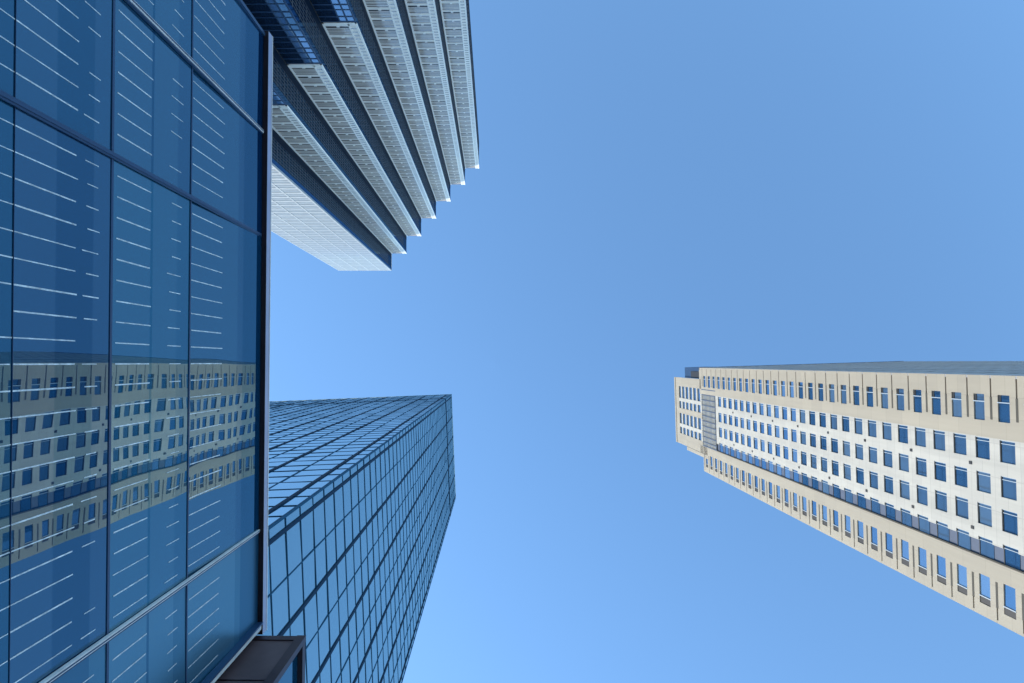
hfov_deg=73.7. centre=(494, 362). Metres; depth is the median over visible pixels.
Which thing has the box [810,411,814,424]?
window
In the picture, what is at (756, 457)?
window
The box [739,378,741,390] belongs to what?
window
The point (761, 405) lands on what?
window
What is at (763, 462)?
window
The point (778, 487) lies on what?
window
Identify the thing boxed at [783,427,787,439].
window
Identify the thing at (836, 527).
window
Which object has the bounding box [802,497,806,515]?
window
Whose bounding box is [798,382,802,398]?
window
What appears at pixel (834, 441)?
window
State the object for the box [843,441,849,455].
window
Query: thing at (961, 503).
window
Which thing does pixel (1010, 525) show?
window
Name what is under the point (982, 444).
window
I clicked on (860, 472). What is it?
window
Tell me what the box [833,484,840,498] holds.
window
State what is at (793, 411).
window
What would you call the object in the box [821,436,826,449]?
window
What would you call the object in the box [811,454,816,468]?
window
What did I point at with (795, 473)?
window
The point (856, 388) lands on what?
window
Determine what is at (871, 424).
window
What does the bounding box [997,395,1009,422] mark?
window
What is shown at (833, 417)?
window
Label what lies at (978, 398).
window
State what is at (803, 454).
window
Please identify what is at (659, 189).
sky
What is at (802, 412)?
window
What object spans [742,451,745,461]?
window
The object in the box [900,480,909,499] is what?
window
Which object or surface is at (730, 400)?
window
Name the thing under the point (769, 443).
window
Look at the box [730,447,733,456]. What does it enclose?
window
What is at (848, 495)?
window
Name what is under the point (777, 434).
window
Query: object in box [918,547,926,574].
window
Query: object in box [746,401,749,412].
window
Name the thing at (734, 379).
window
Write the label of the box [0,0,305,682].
glass building
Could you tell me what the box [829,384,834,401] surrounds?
window
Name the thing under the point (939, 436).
window
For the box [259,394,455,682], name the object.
glass tower
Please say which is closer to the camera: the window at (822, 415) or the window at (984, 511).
the window at (984, 511)
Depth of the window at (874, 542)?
87.82 m
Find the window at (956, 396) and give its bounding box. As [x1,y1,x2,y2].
[951,392,961,416]
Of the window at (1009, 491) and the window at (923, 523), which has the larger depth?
the window at (923, 523)
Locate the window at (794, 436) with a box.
[792,429,796,441]
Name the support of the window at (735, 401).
in the stone tower at (913, 470)
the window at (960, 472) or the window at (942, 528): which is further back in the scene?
the window at (942, 528)
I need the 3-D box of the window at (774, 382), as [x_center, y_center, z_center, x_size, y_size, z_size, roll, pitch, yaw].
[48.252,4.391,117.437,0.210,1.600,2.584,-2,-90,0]
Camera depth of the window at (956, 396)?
71.29 m
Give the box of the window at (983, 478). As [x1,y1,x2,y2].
[977,471,990,493]
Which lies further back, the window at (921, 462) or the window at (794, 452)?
the window at (794, 452)
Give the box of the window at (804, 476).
[802,473,807,485]
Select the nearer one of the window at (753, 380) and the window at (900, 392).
the window at (900, 392)
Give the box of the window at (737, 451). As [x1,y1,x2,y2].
[736,449,739,458]
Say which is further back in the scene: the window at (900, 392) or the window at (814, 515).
the window at (814, 515)
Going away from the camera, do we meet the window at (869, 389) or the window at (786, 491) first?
the window at (869, 389)
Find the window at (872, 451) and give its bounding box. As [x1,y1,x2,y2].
[869,446,876,463]
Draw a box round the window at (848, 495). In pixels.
[845,488,852,503]
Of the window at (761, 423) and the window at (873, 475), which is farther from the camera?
the window at (761, 423)
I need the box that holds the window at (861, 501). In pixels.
[857,492,865,508]
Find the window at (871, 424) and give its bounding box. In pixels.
[868,420,876,436]
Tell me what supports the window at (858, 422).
in the stone tower at (913, 470)
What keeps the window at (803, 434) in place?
in the stone tower at (913, 470)
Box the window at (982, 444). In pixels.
[976,436,989,459]
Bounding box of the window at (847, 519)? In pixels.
[845,515,850,537]
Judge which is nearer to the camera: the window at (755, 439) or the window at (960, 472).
the window at (960, 472)
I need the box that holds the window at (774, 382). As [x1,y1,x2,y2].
[773,380,776,395]
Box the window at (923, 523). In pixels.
[918,514,929,533]
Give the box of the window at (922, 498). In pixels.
[917,485,927,505]
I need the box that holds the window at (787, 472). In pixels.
[784,466,789,478]
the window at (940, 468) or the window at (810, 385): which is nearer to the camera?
the window at (940, 468)
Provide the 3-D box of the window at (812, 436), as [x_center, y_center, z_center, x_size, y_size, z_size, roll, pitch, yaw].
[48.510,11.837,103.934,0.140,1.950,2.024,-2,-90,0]
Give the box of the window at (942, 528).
[937,521,949,541]
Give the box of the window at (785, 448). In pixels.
[784,446,788,459]
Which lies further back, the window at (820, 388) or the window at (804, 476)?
the window at (804, 476)
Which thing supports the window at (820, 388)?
in the stone tower at (913, 470)
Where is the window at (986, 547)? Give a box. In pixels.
[979,536,994,559]
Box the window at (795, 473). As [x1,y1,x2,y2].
[793,469,798,482]
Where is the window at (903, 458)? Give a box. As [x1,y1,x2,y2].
[899,453,908,471]
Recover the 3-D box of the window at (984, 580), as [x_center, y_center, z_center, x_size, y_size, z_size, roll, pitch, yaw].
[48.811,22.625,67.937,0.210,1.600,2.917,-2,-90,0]
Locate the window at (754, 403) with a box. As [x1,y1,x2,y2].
[753,402,756,413]
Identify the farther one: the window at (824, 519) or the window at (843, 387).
the window at (824, 519)
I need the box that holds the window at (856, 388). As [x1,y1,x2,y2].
[853,386,858,404]
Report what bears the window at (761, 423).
in the stone tower at (913, 470)
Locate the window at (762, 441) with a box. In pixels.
[761,440,764,451]
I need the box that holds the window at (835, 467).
[832,460,838,475]
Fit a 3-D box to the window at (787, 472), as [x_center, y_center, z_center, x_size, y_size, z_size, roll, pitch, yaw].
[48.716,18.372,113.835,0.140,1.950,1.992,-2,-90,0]
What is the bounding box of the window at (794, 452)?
[792,448,796,461]
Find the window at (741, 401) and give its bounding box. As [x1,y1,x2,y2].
[740,400,743,410]
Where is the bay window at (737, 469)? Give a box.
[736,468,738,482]
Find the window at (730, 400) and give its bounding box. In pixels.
[729,398,731,408]
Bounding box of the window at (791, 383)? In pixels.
[790,382,793,397]
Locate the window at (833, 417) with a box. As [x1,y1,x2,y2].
[831,414,836,429]
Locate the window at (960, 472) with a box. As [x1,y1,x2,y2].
[955,466,967,487]
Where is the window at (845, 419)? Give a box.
[842,416,848,431]
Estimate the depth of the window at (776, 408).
117.37 m
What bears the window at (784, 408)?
in the stone tower at (913, 470)
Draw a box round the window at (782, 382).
[781,381,784,396]
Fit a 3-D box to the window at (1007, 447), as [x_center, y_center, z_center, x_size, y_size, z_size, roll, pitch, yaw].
[48.404,8.457,64.335,0.140,1.950,2.112,-2,-90,0]
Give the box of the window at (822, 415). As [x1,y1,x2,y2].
[820,412,825,426]
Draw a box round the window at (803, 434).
[801,431,805,444]
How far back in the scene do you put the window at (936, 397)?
74.59 m
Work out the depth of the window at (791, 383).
110.85 m
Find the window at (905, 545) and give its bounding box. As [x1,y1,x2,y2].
[901,540,908,566]
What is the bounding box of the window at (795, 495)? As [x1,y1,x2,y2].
[793,492,796,510]
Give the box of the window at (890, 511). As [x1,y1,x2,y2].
[885,502,895,520]
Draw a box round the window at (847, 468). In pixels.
[844,464,850,479]
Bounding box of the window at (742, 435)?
[741,434,744,444]
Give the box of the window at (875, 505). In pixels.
[871,497,879,514]
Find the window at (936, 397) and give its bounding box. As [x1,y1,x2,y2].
[931,391,940,414]
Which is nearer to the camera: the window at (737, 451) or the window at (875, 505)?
the window at (875, 505)
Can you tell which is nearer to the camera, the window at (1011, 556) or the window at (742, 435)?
the window at (1011, 556)
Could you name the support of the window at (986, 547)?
in the stone tower at (913, 470)
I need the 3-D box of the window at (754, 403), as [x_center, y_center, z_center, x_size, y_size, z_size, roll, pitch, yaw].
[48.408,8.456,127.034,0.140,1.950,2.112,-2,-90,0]
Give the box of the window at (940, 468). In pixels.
[935,461,945,481]
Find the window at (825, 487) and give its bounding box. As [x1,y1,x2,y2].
[822,480,828,494]
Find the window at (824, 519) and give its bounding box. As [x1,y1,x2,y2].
[822,505,826,525]
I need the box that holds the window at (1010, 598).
[1003,584,1015,618]
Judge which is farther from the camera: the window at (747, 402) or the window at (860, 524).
the window at (747, 402)
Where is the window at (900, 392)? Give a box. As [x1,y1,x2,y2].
[896,388,903,410]
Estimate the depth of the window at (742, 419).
133.81 m
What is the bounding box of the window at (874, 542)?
[871,526,877,550]
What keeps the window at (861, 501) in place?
in the stone tower at (913, 470)
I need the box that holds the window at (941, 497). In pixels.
[936,490,946,511]
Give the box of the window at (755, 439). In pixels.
[754,437,757,448]
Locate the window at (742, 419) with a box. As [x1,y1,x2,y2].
[741,418,743,427]
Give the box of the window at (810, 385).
[808,383,812,399]
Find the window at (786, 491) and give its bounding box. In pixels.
[784,489,788,506]
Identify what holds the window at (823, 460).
in the stone tower at (913, 470)
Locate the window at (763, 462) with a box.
[761,458,765,469]
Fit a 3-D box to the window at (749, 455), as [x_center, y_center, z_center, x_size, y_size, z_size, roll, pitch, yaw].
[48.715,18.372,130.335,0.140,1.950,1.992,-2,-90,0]
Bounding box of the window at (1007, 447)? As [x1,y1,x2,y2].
[1000,440,1015,464]
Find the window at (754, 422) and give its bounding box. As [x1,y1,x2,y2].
[753,420,756,431]
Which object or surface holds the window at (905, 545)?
in the stone tower at (913, 470)
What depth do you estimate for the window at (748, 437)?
130.43 m
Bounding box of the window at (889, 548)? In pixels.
[885,533,892,558]
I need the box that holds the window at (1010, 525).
[1002,509,1017,535]
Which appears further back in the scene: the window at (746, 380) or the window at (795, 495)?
the window at (746, 380)
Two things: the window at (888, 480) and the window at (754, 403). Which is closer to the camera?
the window at (888, 480)
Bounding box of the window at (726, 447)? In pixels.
[725,445,728,454]
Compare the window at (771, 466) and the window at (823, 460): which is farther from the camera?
the window at (771, 466)
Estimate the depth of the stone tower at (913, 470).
84.46 m
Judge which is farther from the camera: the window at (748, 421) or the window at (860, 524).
the window at (748, 421)
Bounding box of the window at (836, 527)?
[833,510,838,531]
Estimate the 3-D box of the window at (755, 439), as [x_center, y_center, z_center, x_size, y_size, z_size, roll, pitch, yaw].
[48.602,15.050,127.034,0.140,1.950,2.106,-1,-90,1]
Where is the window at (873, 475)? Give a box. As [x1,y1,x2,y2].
[870,471,877,488]
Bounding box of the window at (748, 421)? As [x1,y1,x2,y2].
[747,419,750,429]
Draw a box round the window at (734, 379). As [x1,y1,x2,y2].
[733,378,735,390]
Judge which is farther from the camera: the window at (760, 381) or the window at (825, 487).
the window at (760, 381)
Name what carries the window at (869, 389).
in the stone tower at (913, 470)
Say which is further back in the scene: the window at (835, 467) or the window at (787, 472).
the window at (787, 472)
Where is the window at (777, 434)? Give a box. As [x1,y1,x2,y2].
[775,425,779,437]
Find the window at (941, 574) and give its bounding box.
[937,555,945,584]
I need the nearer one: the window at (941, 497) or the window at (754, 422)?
the window at (941, 497)
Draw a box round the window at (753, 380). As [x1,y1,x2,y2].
[752,379,754,392]
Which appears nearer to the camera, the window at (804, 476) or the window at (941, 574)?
the window at (941, 574)
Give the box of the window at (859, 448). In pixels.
[856,443,862,459]
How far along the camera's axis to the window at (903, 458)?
80.90 m
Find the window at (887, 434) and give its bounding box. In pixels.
[883,422,891,439]
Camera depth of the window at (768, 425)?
120.62 m
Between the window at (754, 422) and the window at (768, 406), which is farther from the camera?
the window at (754, 422)
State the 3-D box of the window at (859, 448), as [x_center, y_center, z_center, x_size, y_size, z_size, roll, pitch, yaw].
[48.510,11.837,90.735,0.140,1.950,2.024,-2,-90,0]
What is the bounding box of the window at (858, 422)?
[855,418,862,434]
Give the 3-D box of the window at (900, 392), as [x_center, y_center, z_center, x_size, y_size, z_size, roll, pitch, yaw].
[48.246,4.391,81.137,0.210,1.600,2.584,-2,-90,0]
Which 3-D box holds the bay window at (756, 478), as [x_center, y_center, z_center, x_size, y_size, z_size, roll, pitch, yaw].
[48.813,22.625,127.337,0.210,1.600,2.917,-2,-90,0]
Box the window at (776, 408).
[774,405,778,417]
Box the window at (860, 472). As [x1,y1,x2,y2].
[856,467,863,484]
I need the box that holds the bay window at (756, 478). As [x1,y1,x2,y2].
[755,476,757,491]
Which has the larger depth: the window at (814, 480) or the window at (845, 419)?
the window at (814, 480)
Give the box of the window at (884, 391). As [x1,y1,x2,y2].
[881,387,887,408]
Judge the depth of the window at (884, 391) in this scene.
84.55 m
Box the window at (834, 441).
[831,438,837,452]
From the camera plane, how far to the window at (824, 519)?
101.01 m
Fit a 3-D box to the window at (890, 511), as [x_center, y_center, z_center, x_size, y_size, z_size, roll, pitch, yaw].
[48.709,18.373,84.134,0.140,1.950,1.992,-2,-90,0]
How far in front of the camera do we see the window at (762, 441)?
123.67 m
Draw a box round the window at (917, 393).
[913,390,921,412]
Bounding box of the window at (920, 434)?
[915,427,925,446]
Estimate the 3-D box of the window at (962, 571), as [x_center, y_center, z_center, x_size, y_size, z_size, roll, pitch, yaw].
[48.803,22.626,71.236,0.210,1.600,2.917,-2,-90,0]
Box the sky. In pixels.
[269,0,1023,682]
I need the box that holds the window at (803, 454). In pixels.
[801,451,806,465]
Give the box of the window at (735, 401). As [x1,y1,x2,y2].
[734,399,737,409]
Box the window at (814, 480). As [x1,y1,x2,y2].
[812,476,817,489]
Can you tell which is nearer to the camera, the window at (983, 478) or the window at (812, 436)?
the window at (983, 478)
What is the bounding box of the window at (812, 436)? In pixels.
[810,433,815,446]
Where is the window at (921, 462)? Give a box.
[916,457,926,476]
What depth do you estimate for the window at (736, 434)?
137.22 m
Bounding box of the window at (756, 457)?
[754,455,758,466]
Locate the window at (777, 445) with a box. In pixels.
[776,444,779,456]
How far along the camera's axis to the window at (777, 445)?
117.30 m
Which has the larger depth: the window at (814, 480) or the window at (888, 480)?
the window at (814, 480)
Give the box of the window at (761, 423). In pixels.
[760,422,763,433]
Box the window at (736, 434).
[735,432,738,442]
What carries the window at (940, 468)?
in the stone tower at (913, 470)
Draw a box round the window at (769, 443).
[768,442,771,453]
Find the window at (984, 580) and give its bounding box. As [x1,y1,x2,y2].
[979,574,990,606]
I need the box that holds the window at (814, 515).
[812,501,816,520]
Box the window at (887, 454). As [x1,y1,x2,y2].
[884,450,892,467]
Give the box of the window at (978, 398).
[973,393,984,419]
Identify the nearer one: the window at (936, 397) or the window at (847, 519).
the window at (936, 397)
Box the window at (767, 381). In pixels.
[766,380,768,394]
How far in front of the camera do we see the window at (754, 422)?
127.19 m
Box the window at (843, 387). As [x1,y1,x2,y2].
[841,385,846,403]
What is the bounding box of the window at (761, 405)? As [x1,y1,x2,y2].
[760,403,763,414]
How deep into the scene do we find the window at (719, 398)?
147.14 m
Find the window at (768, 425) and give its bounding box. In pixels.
[767,424,771,435]
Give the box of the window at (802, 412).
[800,409,804,422]
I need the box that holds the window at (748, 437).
[747,435,750,446]
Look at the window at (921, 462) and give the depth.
77.64 m
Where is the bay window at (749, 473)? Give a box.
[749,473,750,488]
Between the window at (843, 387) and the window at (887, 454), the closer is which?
the window at (887, 454)
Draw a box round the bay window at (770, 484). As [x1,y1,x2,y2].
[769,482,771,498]
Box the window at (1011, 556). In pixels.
[1004,545,1020,569]
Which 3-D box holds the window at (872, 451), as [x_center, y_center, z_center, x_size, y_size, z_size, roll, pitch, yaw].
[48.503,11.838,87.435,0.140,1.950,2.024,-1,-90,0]
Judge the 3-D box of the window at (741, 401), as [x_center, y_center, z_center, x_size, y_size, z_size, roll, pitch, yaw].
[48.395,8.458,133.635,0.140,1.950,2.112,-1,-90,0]
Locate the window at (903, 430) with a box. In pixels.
[898,424,907,443]
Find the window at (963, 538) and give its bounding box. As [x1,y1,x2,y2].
[957,528,970,550]
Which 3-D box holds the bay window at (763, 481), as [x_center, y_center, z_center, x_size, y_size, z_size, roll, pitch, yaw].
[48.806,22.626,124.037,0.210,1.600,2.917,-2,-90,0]
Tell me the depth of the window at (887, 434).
84.23 m
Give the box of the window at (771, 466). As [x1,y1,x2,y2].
[769,461,773,472]
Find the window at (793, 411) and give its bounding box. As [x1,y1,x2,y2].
[791,408,795,421]
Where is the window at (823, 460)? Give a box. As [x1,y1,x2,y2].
[821,457,826,471]
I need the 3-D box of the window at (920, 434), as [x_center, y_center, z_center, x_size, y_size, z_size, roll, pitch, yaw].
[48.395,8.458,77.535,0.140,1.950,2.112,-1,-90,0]
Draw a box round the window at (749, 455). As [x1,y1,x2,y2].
[748,453,751,463]
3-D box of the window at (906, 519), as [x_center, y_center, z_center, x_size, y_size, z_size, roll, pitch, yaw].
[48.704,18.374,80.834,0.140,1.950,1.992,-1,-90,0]
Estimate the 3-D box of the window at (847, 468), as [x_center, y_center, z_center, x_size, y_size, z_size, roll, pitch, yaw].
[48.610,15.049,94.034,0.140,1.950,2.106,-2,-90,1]
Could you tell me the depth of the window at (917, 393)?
77.94 m
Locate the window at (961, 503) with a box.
[956,496,968,518]
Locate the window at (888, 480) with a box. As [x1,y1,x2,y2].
[884,475,892,493]
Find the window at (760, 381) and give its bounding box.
[758,380,761,393]
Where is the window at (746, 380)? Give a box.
[745,379,747,391]
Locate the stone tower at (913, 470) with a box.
[674,361,1023,636]
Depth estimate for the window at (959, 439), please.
71.03 m
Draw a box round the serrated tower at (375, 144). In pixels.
[243,0,478,270]
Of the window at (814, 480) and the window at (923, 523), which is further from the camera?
the window at (814, 480)
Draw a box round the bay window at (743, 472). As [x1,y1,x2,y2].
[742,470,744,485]
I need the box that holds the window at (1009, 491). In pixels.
[1001,476,1016,500]
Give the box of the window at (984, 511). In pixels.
[978,502,991,526]
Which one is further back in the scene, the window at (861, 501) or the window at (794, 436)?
the window at (794, 436)
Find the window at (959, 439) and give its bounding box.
[954,433,966,454]
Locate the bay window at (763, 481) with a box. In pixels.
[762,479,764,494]
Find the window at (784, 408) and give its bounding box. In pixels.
[782,407,786,419]
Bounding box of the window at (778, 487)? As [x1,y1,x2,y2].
[777,485,779,502]
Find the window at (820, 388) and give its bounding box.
[818,383,822,400]
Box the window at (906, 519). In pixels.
[901,508,911,526]
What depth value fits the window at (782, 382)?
114.23 m
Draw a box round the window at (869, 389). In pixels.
[867,387,872,406]
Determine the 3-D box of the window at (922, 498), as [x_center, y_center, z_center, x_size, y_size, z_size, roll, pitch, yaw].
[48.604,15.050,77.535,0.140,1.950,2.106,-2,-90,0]
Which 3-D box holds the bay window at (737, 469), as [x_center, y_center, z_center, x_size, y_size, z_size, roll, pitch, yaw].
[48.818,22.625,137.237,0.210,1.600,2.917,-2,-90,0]
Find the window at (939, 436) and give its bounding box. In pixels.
[934,430,944,450]
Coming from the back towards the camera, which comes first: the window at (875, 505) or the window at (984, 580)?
the window at (875, 505)
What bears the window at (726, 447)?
in the stone tower at (913, 470)
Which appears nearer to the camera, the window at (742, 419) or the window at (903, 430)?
the window at (903, 430)
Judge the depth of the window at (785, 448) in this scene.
113.90 m
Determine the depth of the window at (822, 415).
100.86 m
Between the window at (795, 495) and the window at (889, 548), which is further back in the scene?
the window at (795, 495)
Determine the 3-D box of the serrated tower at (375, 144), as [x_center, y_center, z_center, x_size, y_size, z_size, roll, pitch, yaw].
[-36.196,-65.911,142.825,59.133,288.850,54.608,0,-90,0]
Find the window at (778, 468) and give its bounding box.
[776,463,781,475]
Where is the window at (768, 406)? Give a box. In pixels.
[767,404,770,416]
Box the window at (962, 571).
[957,564,967,594]
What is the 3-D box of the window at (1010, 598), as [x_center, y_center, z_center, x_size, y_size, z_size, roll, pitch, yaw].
[48.796,22.627,64.636,0.210,1.600,2.917,-1,-90,0]
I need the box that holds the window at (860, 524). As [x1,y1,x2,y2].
[858,521,863,543]
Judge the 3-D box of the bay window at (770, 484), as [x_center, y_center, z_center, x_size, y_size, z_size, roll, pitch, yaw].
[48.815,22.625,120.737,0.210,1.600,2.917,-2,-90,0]
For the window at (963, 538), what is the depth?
70.96 m

